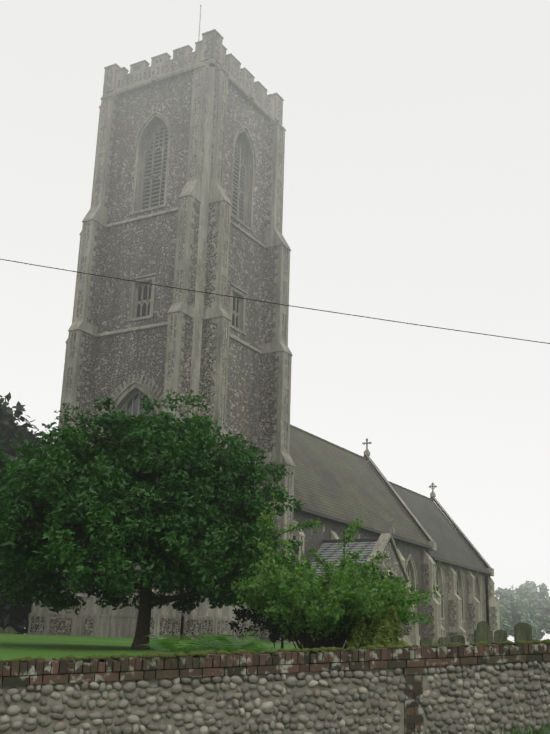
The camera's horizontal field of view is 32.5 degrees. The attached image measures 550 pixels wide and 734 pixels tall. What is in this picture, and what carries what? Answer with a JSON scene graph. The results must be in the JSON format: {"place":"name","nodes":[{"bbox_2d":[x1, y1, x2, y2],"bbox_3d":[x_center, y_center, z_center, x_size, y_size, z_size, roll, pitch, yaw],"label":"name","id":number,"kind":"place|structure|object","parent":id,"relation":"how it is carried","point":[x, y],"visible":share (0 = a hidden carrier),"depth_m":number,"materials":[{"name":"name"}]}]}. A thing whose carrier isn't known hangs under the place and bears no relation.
{"place":"outdoors","nodes":[
{"label":"outdoors","id":0,"kind":"place"},
{"bbox_2d":[27,5,295,642],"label":"church tower","id":1,"kind":"structure","parent":0,"point":[188,185],"depth_m":53.44,"materials":[{"name":"grey stone"}]},
{"bbox_2d":[0,633,344,675],"bbox_3d":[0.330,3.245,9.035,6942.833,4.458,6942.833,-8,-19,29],"label":"terrain","id":2,"kind":"structure","parent":0,"point":[18,646],"depth_m":22.61,"materials":[{"name":"green plant"}]},
{"bbox_2d":[0,579,35,632],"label":"bush","id":3,"kind":"object","parent":2,"relation":"on","point":[24,609],"visible":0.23,"depth_m":50.12,"materials":[{"name":"green plant"}]},
{"bbox_2d":[0,392,56,633],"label":"tree","id":4,"kind":"object","parent":2,"relation":"on","point":[11,432],"visible":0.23,"depth_m":48.06,"materials":[{"name":"green plant"}]},
{"bbox_2d":[0,389,311,648],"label":"oak tree","id":5,"kind":"object","parent":2,"relation":"on","point":[157,500],"visible":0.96,"depth_m":20.34,"materials":[{"name":"green plant"}]},
{"bbox_2d":[134,631,277,654],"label":"fern bracken plants","id":6,"kind":"object","parent":2,"relation":"on","point":[224,642],"visible":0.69,"depth_m":12.03,"materials":[{"name":"green plant"}]},
{"bbox_2d":[228,564,302,648],"bbox_3d":[0.043,5.402,21.332,2.192,1.944,2.204,-8,-19,29],"label":"dark shrub","id":7,"kind":"object","parent":2,"relation":"on","point":[277,631],"visible":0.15,"depth_m":20.97,"materials":[{"name":"green plant"}]},
{"bbox_2d":[0,621,531,646],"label":"gravestones","id":8,"kind":"object","parent":2,"relation":"on","point":[483,632],"visible":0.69,"depth_m":29.19,"materials":[{"name":"stone"}]},
{"bbox_2d":[0,639,549,733],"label":"boundary wall","id":9,"kind":"structure","parent":2,"relation":"on","point":[448,688],"depth_m":8.75,"materials":[{"name":"stone"}]},
{"bbox_2d":[7,646,549,733],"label":"long grass tufts","id":10,"kind":"object","parent":2,"relation":"on","point":[543,730],"visible":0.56,"depth_m":9.70,"materials":[{"name":"green plant"}]},
{"bbox_2d":[230,492,443,648],"bbox_3d":[1.070,3.896,18.049,3.833,3.092,4.326,-8,-19,29],"label":"hawthorn shrub","id":11,"kind":"object","parent":2,"relation":"on","point":[330,610],"visible":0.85,"depth_m":17.31,"materials":[{"name":"green plant"}]},
{"bbox_2d":[349,563,400,633],"bbox_3d":[2.465,6.147,24.314,1.582,2.250,2.013,-10,-21,35],"label":"dark shrub","id":12,"kind":"object","parent":2,"relation":"on","point":[382,577],"visible":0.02,"depth_m":24.37,"materials":[{"name":"green plant"}]},
{"bbox_2d":[346,596,407,647],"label":"dwarf conifer shrubs","id":13,"kind":"object","parent":2,"relation":"on","point":[388,633],"visible":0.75,"depth_m":16.44,"materials":[{"name":"green plant"}]},
{"bbox_2d":[289,424,499,645],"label":"church nave","id":14,"kind":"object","parent":2,"relation":"on","point":[422,541],"visible":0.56,"depth_m":69.30,"materials":[{"name":"grey stone"}]},
{"bbox_2d":[495,596,509,631],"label":"distant tree","id":15,"kind":"object","parent":2,"relation":"on","point":[503,623],"visible":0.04,"depth_m":184.02,"materials":[{"name":"green plant"}]},
{"bbox_2d":[495,587,541,636],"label":"distant tree","id":16,"kind":"object","parent":2,"relation":"on","point":[510,603],"visible":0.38,"depth_m":203.68,"materials":[{"name":"green plant"}]},
{"bbox_2d":[499,580,549,639],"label":"distant tree","id":17,"kind":"object","parent":2,"relation":"on","point":[527,590],"visible":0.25,"depth_m":223.75,"materials":[{"name":"green plant"}]},
{"bbox_2d":[0,259,549,343],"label":"overhead cable","id":18,"kind":"object","parent":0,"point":[274,303],"visible":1,"depth_m":12.70,"materials":[{"name":"black rubber"}]},
{"bbox_2d":[0,0,549,641],"label":"sky","id":19,"kind":"structure","parent":0,"point":[416,190],"materials":[{"name":"white"}]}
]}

